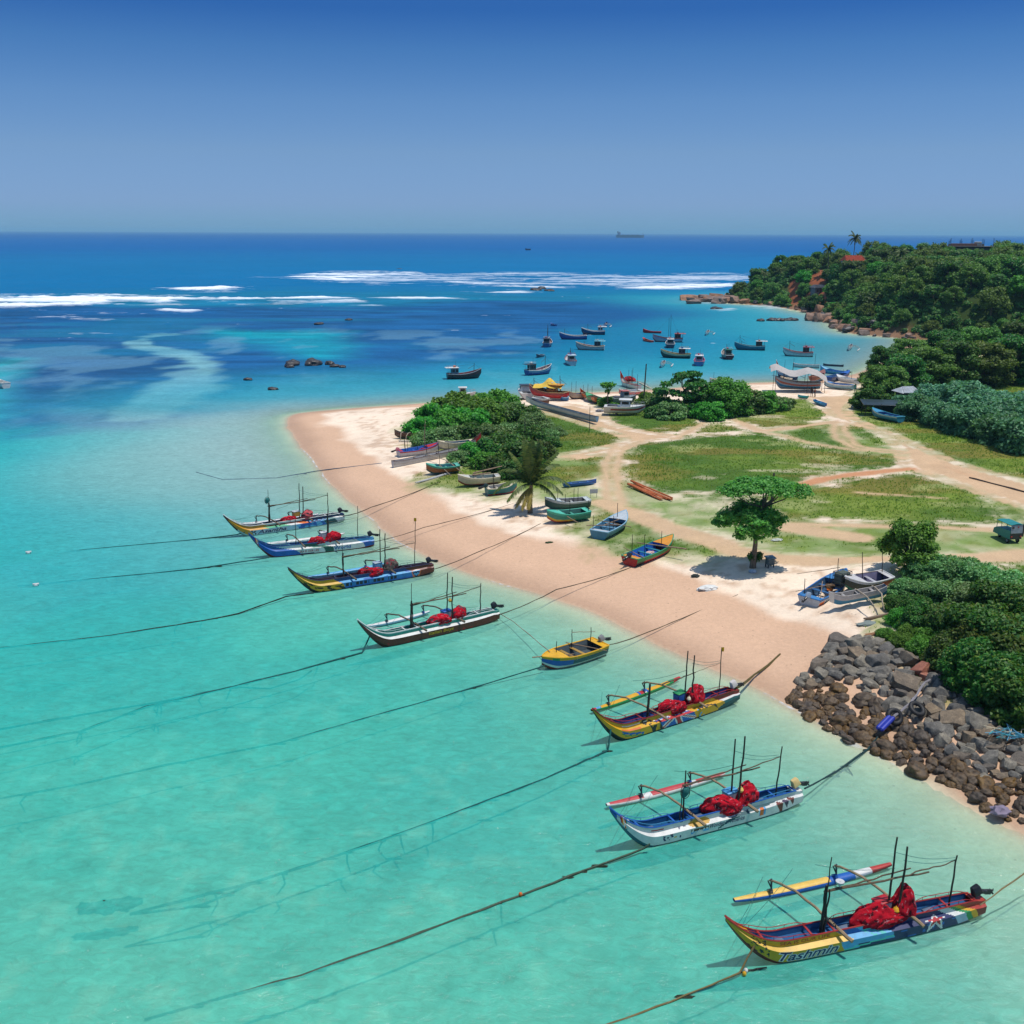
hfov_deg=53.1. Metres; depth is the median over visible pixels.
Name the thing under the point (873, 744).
boulder
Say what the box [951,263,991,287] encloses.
hill tree
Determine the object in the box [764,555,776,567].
shrine box
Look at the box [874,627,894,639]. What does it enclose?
bush
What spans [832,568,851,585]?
fish cage
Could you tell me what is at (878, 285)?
hill tree
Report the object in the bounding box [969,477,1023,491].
pipe
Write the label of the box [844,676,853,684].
boulder
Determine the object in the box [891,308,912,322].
hill tree
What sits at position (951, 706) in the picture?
boulder
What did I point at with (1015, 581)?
bush
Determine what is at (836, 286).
hill tree
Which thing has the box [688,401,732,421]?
bush
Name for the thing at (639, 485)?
log
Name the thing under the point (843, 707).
boulder
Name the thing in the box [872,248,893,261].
hill tree
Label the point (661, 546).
skiff
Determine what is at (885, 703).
boulder
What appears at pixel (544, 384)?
tarpaulin
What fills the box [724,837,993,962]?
outrigger boat
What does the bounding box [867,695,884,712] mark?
boulder
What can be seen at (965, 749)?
boulder
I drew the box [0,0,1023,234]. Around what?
sky
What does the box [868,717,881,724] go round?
boulder
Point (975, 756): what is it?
boulder
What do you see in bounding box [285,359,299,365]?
reef rock
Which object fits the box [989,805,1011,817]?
net heap
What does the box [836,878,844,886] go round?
lamp
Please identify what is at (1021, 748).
boulder
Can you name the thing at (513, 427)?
bush
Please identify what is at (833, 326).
shore rock
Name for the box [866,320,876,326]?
shore rock
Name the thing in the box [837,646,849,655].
boulder
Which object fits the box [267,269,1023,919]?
ground
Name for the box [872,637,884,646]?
boulder
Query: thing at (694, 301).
shore rock
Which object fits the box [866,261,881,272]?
hill tree
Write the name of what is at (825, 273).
hill tree
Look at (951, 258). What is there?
hill tree
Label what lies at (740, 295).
hill tree
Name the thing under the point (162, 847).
water
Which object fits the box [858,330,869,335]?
shore rock
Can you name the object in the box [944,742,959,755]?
boulder
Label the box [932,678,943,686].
boulder
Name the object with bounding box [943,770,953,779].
boulder
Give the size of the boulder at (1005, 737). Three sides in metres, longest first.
1.112 x 0.784 x 0.763 m
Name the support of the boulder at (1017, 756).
on the ground at (761, 619)
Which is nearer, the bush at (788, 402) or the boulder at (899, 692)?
the boulder at (899, 692)
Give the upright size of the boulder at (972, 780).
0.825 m
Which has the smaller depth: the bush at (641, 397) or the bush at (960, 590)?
the bush at (960, 590)
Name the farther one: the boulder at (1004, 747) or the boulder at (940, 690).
the boulder at (940, 690)
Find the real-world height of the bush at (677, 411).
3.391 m
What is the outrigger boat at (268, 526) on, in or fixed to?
on the water
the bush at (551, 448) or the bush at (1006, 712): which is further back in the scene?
the bush at (551, 448)
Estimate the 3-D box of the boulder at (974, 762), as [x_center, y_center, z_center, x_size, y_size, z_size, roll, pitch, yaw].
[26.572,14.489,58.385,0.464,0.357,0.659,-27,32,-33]
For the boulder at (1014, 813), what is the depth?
54.41 m
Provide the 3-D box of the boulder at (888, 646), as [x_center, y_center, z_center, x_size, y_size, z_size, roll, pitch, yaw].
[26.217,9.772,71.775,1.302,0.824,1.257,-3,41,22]
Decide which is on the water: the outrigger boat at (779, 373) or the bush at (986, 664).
the outrigger boat at (779, 373)
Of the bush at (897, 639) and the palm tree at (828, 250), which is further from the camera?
the palm tree at (828, 250)
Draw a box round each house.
[810,285,824,294]
[839,255,865,265]
[892,386,917,395]
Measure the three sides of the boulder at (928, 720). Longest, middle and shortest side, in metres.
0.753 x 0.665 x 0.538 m
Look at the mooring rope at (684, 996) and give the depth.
41.68 m
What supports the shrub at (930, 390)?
on the ground at (761, 619)
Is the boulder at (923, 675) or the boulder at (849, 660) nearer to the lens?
the boulder at (923, 675)
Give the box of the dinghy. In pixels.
[643,328,660,332]
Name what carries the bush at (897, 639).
on the ground at (761, 619)
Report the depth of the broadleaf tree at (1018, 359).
202.76 m
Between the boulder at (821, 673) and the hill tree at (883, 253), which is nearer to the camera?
the boulder at (821, 673)
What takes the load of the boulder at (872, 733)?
on the ground at (761, 619)
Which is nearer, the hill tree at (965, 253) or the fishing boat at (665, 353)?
the fishing boat at (665, 353)
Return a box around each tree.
[493,439,569,513]
[600,381,616,403]
[652,370,710,409]
[699,375,753,418]
[710,475,813,568]
[731,281,747,292]
[734,292,743,298]
[748,267,767,280]
[749,287,763,297]
[750,279,763,287]
[764,282,779,297]
[767,262,782,271]
[769,266,782,274]
[771,293,791,304]
[772,255,786,265]
[782,255,802,266]
[784,261,799,273]
[794,270,811,282]
[795,283,810,294]
[796,256,819,273]
[797,298,806,306]
[801,295,819,310]
[808,251,822,260]
[809,293,824,307]
[820,251,834,266]
[820,269,830,280]
[821,242,835,263]
[824,279,849,295]
[825,301,840,312]
[827,263,841,281]
[828,252,848,268]
[831,307,845,319]
[833,308,843,319]
[835,248,851,254]
[839,259,864,276]
[839,269,862,289]
[840,303,858,315]
[841,313,856,323]
[842,286,867,304]
[847,231,861,254]
[847,293,858,303]
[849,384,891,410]
[853,275,878,288]
[853,291,883,309]
[857,303,875,315]
[857,316,871,325]
[857,364,882,389]
[859,240,878,255]
[859,282,872,289]
[859,364,910,396]
[863,254,884,264]
[864,248,886,259]
[865,257,883,268]
[865,345,898,371]
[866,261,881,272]
[867,281,884,292]
[871,242,889,248]
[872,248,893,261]
[872,517,940,566]
[876,261,895,274]
[879,265,894,277]
[879,273,887,282]
[879,304,895,314]
[880,274,905,296]
[885,255,904,262]
[885,353,933,387]
[886,262,906,277]
[887,256,899,262]
[889,246,908,255]
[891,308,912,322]
[891,337,930,353]
[892,248,909,257]
[895,257,908,263]
[897,255,931,277]
[900,277,925,296]
[901,245,913,252]
[901,345,957,385]
[907,248,929,256]
[907,264,934,284]
[915,242,930,248]
[917,284,943,300]
[920,320,941,330]
[925,255,944,260]
[926,242,947,250]
[926,328,964,347]
[927,258,944,268]
[930,247,946,255]
[931,259,964,283]
[931,339,982,383]
[934,255,970,283]
[935,249,949,255]
[942,246,955,251]
[942,285,965,303]
[943,250,971,258]
[943,315,961,329]
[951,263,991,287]
[956,340,1018,386]
[957,249,978,259]
[960,326,1002,356]
[969,262,986,271]
[970,321,992,328]
[973,256,1002,271]
[974,257,1002,274]
[975,285,1012,314]
[979,273,1009,289]
[983,333,1023,384]
[987,246,1011,255]
[990,240,1010,247]
[990,243,1011,248]
[992,317,1009,328]
[996,253,1017,264]
[998,321,1023,349]
[1000,258,1023,276]
[1005,249,1023,257]
[1006,275,1023,297]
[1007,243,1023,251]
[1014,351,1023,378]
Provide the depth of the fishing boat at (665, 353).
253.80 m
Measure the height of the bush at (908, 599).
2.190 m
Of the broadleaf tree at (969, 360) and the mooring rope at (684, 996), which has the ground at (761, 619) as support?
the broadleaf tree at (969, 360)
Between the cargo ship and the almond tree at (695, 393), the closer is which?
the almond tree at (695, 393)
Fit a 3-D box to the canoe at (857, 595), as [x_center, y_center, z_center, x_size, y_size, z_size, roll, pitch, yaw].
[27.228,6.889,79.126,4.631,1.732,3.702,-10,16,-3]
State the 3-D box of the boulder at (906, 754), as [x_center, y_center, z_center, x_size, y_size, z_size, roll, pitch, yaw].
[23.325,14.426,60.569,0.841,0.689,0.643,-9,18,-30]
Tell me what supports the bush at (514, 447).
on the ground at (761, 619)
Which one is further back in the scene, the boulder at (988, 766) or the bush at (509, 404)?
the bush at (509, 404)
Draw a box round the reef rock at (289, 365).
[284,364,293,367]
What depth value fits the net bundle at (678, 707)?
64.59 m
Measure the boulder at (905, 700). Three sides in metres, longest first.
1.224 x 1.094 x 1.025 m
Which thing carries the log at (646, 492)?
on the ground at (761, 619)
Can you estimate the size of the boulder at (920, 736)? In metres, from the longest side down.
1.458 x 1.179 x 1.032 m
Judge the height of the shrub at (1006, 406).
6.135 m
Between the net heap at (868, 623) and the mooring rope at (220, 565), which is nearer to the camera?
the net heap at (868, 623)
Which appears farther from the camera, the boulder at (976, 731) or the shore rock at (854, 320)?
the shore rock at (854, 320)
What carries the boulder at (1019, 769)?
on the ground at (761, 619)
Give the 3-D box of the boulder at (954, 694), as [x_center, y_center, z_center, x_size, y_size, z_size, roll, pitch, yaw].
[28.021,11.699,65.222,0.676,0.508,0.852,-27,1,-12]
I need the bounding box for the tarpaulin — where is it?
[533,378,564,388]
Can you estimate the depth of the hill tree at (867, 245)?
477.10 m
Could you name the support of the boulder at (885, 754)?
on the ground at (761, 619)
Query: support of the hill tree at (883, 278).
on the ground at (761, 619)
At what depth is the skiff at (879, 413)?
161.27 m
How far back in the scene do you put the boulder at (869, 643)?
72.28 m
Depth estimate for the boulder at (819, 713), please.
65.74 m
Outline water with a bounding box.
[0,231,1023,1023]
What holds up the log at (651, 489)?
on the ground at (761, 619)
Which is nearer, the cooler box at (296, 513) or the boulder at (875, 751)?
the boulder at (875, 751)
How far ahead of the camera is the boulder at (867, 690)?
67.52 m
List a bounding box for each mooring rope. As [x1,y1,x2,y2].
[6,592,313,646]
[37,637,369,721]
[43,686,230,737]
[60,557,268,581]
[82,532,244,549]
[185,729,611,898]
[197,463,379,479]
[239,843,649,991]
[246,665,544,748]
[343,482,438,516]
[374,504,509,541]
[432,523,540,569]
[497,567,630,615]
[501,614,549,651]
[607,945,754,1023]
[609,594,737,644]
[734,653,780,688]
[741,967,766,972]
[804,736,877,788]
[893,679,930,716]
[979,873,1023,905]
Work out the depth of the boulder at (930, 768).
58.76 m
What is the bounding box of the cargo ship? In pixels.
[616,231,643,237]
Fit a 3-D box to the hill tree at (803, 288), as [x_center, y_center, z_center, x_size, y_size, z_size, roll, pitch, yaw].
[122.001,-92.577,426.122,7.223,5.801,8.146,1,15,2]
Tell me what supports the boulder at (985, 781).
on the ground at (761, 619)
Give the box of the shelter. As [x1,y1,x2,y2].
[860,399,902,413]
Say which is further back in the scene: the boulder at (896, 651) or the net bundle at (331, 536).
the net bundle at (331, 536)
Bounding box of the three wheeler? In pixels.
[993,518,1022,542]
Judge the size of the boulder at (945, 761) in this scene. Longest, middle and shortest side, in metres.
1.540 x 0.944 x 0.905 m
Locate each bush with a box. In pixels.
[400,416,437,438]
[409,428,447,446]
[411,402,455,417]
[421,408,471,429]
[427,424,466,440]
[430,390,479,410]
[446,449,471,466]
[453,407,491,424]
[456,420,486,440]
[457,441,482,462]
[459,397,507,424]
[468,451,495,469]
[472,422,511,438]
[473,388,524,414]
[474,436,504,458]
[480,453,513,472]
[488,430,530,444]
[494,437,547,465]
[496,457,539,479]
[498,400,525,422]
[499,422,518,432]
[506,403,540,422]
[514,424,550,440]
[517,411,555,428]
[522,439,558,459]
[543,436,562,447]
[544,427,559,438]
[549,426,568,435]
[597,396,619,406]
[633,391,660,404]
[641,394,665,408]
[643,404,668,417]
[649,401,688,420]
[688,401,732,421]
[738,389,767,415]
[747,551,763,562]
[754,390,787,413]
[766,395,792,411]
[785,396,796,406]
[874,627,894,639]
[882,606,905,628]
[883,594,902,612]
[886,576,918,594]
[888,631,913,649]
[894,592,932,608]
[896,598,932,627]
[896,622,918,636]
[898,559,936,580]
[899,578,942,602]
[904,634,930,655]
[915,625,941,636]
[918,626,959,673]
[921,554,958,581]
[921,600,955,630]
[922,579,962,602]
[931,607,958,636]
[932,554,980,584]
[934,600,1008,633]
[935,635,1008,702]
[942,581,978,603]
[950,613,1018,645]
[956,559,1003,581]
[958,650,1023,714]
[964,609,1023,637]
[965,579,1023,611]
[973,568,1023,584]
[982,660,1023,732]
[985,616,1023,652]
[995,582,1023,616]
[1009,578,1022,585]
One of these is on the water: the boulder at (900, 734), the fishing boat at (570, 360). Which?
the fishing boat at (570, 360)
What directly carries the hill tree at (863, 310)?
on the ground at (761, 619)
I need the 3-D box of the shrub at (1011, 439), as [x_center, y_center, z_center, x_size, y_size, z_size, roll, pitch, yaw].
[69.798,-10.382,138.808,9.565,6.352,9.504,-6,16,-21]
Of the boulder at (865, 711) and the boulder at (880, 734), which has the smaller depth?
the boulder at (880, 734)
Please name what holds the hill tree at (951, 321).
on the ground at (761, 619)
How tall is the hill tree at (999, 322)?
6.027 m
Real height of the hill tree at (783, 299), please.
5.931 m
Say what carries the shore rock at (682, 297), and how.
on the ground at (761, 619)
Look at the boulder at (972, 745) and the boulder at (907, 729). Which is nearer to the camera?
the boulder at (972, 745)
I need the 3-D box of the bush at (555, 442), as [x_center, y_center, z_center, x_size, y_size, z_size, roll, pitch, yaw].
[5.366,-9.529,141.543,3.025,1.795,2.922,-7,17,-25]
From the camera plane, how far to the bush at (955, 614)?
70.00 m
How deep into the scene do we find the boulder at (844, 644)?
72.91 m
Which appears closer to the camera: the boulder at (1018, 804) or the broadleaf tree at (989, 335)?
the boulder at (1018, 804)
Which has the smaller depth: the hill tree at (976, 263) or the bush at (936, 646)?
the bush at (936, 646)
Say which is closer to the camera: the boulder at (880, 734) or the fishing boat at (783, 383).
the boulder at (880, 734)
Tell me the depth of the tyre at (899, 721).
63.10 m
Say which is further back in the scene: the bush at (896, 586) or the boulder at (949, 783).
the bush at (896, 586)
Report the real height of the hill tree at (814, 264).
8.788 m
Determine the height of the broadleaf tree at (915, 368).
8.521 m
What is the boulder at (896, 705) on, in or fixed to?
on the ground at (761, 619)
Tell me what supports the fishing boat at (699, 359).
on the water
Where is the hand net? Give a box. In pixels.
[680,786,689,798]
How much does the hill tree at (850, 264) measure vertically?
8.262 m
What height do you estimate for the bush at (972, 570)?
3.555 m
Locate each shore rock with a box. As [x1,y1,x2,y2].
[680,295,693,300]
[686,299,701,303]
[698,294,710,296]
[705,296,715,301]
[709,293,722,296]
[711,298,721,303]
[716,297,724,303]
[730,296,740,302]
[738,299,749,303]
[804,312,813,320]
[813,312,823,321]
[814,305,823,312]
[822,316,833,322]
[828,319,838,326]
[829,324,837,328]
[837,324,848,331]
[842,326,853,332]
[851,319,858,324]
[857,328,871,333]
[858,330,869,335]
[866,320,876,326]
[882,333,890,337]
[905,332,913,337]
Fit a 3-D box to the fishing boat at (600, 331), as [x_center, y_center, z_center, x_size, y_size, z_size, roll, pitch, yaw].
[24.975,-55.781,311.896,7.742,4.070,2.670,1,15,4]
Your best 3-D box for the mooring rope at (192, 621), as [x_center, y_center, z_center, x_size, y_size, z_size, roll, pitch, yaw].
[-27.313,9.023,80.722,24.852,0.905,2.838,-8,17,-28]
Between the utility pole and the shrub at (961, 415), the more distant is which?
the utility pole
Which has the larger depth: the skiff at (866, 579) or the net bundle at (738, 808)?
the skiff at (866, 579)
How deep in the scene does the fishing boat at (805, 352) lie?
258.08 m
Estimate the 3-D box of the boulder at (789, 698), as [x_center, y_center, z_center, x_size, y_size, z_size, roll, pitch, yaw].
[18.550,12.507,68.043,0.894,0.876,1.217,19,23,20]
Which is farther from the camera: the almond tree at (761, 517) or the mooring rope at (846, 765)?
the almond tree at (761, 517)
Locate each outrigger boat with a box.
[223,486,348,535]
[248,506,378,556]
[287,521,437,591]
[357,573,503,646]
[590,650,743,739]
[605,736,808,846]
[620,371,651,388]
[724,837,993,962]
[776,359,796,379]
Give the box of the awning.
[769,364,827,392]
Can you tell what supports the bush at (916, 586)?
on the ground at (761, 619)
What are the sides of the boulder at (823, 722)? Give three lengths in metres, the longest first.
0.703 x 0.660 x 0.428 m
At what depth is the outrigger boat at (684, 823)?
53.41 m
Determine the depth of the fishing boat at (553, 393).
183.56 m
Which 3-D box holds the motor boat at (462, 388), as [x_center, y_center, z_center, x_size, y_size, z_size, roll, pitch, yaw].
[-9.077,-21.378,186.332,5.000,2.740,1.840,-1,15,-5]
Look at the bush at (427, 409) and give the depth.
154.48 m
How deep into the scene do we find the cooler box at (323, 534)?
99.38 m
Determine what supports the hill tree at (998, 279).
on the ground at (761, 619)
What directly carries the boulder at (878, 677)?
on the ground at (761, 619)
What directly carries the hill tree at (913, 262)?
on the ground at (761, 619)
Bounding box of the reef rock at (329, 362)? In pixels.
[325,361,334,364]
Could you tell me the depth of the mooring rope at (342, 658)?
73.20 m
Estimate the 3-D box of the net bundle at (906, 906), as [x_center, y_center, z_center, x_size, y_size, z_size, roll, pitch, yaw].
[17.371,17.107,45.283,1.140,1.498,1.109,-8,17,-27]
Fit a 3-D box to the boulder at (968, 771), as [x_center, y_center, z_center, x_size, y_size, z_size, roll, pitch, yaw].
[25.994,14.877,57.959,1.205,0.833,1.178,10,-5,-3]
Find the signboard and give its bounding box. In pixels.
[590,489,597,497]
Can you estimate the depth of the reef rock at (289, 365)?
233.27 m
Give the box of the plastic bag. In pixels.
[697,585,717,590]
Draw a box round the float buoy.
[893,906,898,912]
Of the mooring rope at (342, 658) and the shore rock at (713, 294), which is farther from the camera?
the shore rock at (713, 294)
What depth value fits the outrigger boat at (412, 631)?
78.86 m
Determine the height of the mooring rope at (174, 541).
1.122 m
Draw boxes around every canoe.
[391,432,480,482]
[394,429,413,441]
[526,396,598,421]
[562,479,595,486]
[580,388,597,401]
[660,360,672,367]
[793,356,819,367]
[798,395,808,398]
[813,399,826,405]
[823,363,843,366]
[828,583,888,619]
[848,344,859,350]
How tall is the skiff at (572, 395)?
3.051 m
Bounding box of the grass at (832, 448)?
[414,382,1023,702]
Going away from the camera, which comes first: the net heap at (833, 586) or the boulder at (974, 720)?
the boulder at (974, 720)
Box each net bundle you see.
[280,516,296,521]
[300,509,312,519]
[308,536,325,544]
[325,531,341,541]
[357,566,372,574]
[369,567,383,576]
[383,558,398,570]
[426,613,451,624]
[450,605,466,619]
[625,376,635,381]
[657,699,676,712]
[670,700,686,714]
[686,684,704,703]
[699,794,735,814]
[726,799,742,815]
[735,780,758,806]
[849,902,891,928]
[871,908,907,929]
[891,883,916,917]
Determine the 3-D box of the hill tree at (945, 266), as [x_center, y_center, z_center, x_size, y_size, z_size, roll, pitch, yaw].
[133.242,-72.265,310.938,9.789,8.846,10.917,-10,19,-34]
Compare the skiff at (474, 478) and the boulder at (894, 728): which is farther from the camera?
the skiff at (474, 478)
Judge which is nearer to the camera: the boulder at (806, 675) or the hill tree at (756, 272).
the boulder at (806, 675)
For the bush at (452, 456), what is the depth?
131.73 m
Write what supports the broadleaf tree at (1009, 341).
on the ground at (761, 619)
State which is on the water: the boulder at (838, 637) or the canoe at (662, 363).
the canoe at (662, 363)
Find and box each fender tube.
[876,715,890,729]
[880,716,894,731]
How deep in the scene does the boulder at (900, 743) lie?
61.17 m
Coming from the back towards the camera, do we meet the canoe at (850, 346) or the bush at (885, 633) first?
the canoe at (850, 346)
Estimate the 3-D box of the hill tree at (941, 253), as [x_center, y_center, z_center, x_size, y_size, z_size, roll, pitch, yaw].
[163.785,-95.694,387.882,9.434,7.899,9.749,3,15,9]
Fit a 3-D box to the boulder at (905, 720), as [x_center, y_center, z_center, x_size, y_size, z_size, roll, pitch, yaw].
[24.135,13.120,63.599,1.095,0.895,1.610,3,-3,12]
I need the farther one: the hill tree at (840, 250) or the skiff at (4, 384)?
the hill tree at (840, 250)
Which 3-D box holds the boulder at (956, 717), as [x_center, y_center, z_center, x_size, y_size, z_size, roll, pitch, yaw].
[26.890,12.732,62.455,1.475,1.157,1.621,-4,31,26]
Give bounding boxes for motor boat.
[458,386,475,395]
[518,384,532,398]
[604,398,644,415]
[611,390,635,403]
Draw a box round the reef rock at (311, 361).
[305,357,322,365]
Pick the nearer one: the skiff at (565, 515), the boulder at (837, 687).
the boulder at (837, 687)
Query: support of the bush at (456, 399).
on the ground at (761, 619)
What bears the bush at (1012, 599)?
on the ground at (761, 619)
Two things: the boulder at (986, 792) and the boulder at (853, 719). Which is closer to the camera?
the boulder at (986, 792)
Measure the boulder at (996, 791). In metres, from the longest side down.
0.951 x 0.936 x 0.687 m
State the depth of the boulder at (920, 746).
60.75 m
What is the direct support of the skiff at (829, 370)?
on the water
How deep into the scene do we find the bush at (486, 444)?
132.10 m
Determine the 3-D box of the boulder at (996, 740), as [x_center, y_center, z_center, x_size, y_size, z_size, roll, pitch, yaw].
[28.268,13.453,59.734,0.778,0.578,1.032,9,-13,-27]
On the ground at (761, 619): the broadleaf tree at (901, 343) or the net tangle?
the broadleaf tree at (901, 343)
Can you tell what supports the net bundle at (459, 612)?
in the outrigger boat at (412, 631)
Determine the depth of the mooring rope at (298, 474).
131.77 m
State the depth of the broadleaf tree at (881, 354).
220.56 m
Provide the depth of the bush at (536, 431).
142.95 m
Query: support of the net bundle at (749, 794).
in the outrigger boat at (684, 823)
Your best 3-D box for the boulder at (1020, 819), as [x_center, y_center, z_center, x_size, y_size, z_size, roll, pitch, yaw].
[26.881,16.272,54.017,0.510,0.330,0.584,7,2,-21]
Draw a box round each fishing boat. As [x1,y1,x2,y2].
[445,363,480,378]
[524,355,551,375]
[529,378,568,399]
[542,328,552,346]
[559,331,586,339]
[565,348,576,365]
[576,339,604,349]
[581,325,606,334]
[653,321,685,341]
[661,346,690,358]
[665,334,674,347]
[693,350,704,365]
[721,347,733,359]
[734,337,767,349]
[775,374,820,389]
[783,342,814,356]
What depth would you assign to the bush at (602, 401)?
175.00 m
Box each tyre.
[886,708,903,725]
[909,701,925,716]
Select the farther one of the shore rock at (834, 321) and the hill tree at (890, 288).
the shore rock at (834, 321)
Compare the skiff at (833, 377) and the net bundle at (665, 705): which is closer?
the net bundle at (665, 705)
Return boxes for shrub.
[891,392,913,413]
[893,393,939,421]
[913,383,945,398]
[918,400,958,430]
[939,380,996,404]
[939,399,999,438]
[948,389,1008,405]
[966,411,1021,445]
[974,387,1011,397]
[991,415,1023,455]
[992,397,1023,415]
[1003,390,1023,403]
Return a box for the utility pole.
[643,364,646,398]
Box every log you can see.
[627,483,663,498]
[630,480,672,498]
[631,486,660,499]
[632,487,672,499]
[634,483,662,497]
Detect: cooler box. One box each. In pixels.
[291,510,299,516]
[320,531,326,537]
[372,560,381,567]
[440,608,451,616]
[673,689,686,700]
[721,786,737,798]
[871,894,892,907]
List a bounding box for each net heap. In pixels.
[824,584,835,588]
[855,620,875,626]
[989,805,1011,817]
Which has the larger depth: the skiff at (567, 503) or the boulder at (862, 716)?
the skiff at (567, 503)
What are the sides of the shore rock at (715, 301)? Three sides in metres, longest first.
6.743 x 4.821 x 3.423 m
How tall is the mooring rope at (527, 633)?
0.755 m
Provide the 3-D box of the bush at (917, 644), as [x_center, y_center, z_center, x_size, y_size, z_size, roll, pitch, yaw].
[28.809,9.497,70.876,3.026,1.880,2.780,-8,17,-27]
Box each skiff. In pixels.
[0,379,10,388]
[391,427,439,456]
[426,455,463,475]
[437,439,471,449]
[457,463,501,484]
[478,472,516,494]
[531,396,549,403]
[532,631,611,668]
[545,494,591,508]
[547,500,591,522]
[569,385,585,398]
[586,392,601,402]
[586,504,630,539]
[619,383,643,394]
[621,533,685,566]
[797,558,847,606]
[808,369,824,380]
[820,365,850,373]
[824,381,854,389]
[826,370,849,380]
[836,370,859,383]
[844,552,894,589]
[872,407,905,422]
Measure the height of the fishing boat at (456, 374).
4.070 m
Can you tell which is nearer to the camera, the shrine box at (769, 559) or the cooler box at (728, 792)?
the cooler box at (728, 792)
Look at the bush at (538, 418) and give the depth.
153.59 m
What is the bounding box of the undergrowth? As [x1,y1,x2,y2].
[732,263,1023,336]
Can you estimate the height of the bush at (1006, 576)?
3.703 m
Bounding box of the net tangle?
[984,723,1023,740]
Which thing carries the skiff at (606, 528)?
on the ground at (761, 619)
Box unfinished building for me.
[948,238,994,251]
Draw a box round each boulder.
[784,693,797,704]
[791,699,805,708]
[793,676,806,684]
[794,691,802,698]
[798,680,804,686]
[799,672,809,678]
[802,689,814,699]
[802,710,816,722]
[803,678,817,689]
[803,698,811,702]
[803,706,816,711]
[804,701,812,706]
[810,657,827,673]
[812,701,821,709]
[812,709,824,718]
[814,666,828,679]
[816,683,822,688]
[816,693,826,703]
[818,719,828,724]
[820,676,834,686]
[820,696,839,705]
[820,705,836,712]
[820,715,827,720]
[821,641,839,652]
[822,653,836,663]
[822,667,840,670]
[822,725,832,731]
[824,691,834,696]
[827,632,848,643]
[828,670,844,680]
[829,715,849,726]
[830,682,847,692]
[832,655,847,664]
[832,710,846,716]
[832,725,842,730]
[833,664,843,669]
[833,692,849,702]
[834,702,849,711]
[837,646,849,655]
[838,730,846,736]
[839,642,848,647]
[841,664,859,675]
[841,735,855,745]
[842,725,849,734]
[844,657,853,665]
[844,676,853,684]
[845,637,864,648]
[846,709,855,716]
[846,715,861,724]
[847,646,866,659]
[848,723,857,727]
[848,727,858,735]
[849,674,858,679]
[851,730,873,743]
[852,692,872,708]
[854,654,865,667]
[856,670,866,676]
[856,683,863,688]
[856,724,869,730]
[858,714,866,719]
[860,672,875,679]
[860,707,870,715]
[861,637,875,648]
[862,677,879,688]
[862,740,871,747]
[863,646,872,651]
[863,688,871,692]
[865,653,890,666]
[866,650,878,654]
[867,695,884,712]
[867,729,875,737]
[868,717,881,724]
[869,665,892,675]
[869,706,881,714]
[869,746,880,756]
[870,741,877,748]
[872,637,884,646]
[874,673,887,681]
[875,731,888,738]
[876,641,894,654]
[876,713,885,719]
[876,739,898,753]
[877,685,888,696]
[877,724,891,731]
[880,749,893,760]
[881,695,901,712]
[882,680,891,688]
[886,672,892,681]
[886,690,893,695]
[887,663,896,670]
[890,658,903,666]
[890,670,921,693]
[890,702,904,714]
[891,725,898,731]
[892,648,904,654]
[892,752,904,760]
[893,737,907,749]
[894,688,907,696]
[894,717,909,725]
[894,731,906,737]
[896,758,906,766]
[897,650,920,666]
[897,724,916,735]
[898,669,914,674]
[899,696,915,706]
[901,750,911,759]
[903,706,914,716]
[903,736,912,741]
[904,761,929,779]
[907,691,917,698]
[907,741,916,750]
[907,756,923,764]
[909,729,930,745]
[910,661,933,675]
[910,706,926,718]
[911,696,929,704]
[912,716,921,723]
[916,722,923,728]
[917,744,927,749]
[919,672,927,681]
[919,681,931,690]
[919,748,930,757]
[921,686,937,697]
[923,700,931,706]
[923,718,933,722]
[923,721,942,737]
[924,672,940,684]
[925,703,941,716]
[925,763,935,773]
[926,756,938,766]
[928,744,936,752]
[929,712,939,721]
[931,751,944,759]
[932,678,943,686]
[932,685,951,698]
[932,698,945,708]
[932,766,945,774]
[933,732,951,747]
[935,774,947,783]
[936,695,946,702]
[938,754,959,767]
[940,708,965,728]
[942,723,954,737]
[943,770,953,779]
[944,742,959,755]
[944,780,955,787]
[946,703,966,709]
[948,758,967,772]
[949,772,967,785]
[951,692,957,698]
[953,751,970,761]
[954,732,961,740]
[956,723,969,733]
[956,741,965,748]
[957,697,978,704]
[959,745,975,752]
[961,701,973,707]
[961,783,976,792]
[962,730,976,743]
[962,767,980,777]
[964,759,970,765]
[965,711,997,731]
[966,707,984,714]
[966,743,975,749]
[967,776,977,786]
[967,791,987,804]
[970,752,979,760]
[971,737,994,752]
[971,761,981,766]
[974,729,981,735]
[974,764,988,774]
[976,775,994,788]
[978,750,998,767]
[979,723,995,738]
[979,788,992,796]
[979,802,992,812]
[981,746,988,753]
[982,763,995,772]
[986,737,1004,743]
[986,744,1003,751]
[989,769,1000,776]
[990,786,1002,796]
[994,783,1006,789]
[995,726,1013,743]
[995,772,1008,780]
[996,793,1010,805]
[998,743,1006,752]
[998,751,1007,761]
[999,757,1017,771]
[1001,777,1017,788]
[1003,788,1015,795]
[1003,816,1011,821]
[1005,744,1019,754]
[1006,729,1019,740]
[1008,770,1022,778]
[1009,809,1019,817]
[1010,751,1023,763]
[1011,741,1020,745]
[1013,795,1023,814]
[1014,766,1023,774]
[1015,783,1023,791]
[1015,790,1023,795]
[1017,744,1023,751]
[1017,817,1023,823]
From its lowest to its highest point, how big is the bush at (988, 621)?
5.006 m
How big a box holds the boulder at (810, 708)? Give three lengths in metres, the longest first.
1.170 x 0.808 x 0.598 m
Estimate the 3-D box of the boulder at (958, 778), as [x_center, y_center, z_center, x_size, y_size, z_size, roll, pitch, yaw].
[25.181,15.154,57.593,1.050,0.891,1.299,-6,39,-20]
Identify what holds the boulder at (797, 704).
on the ground at (761, 619)

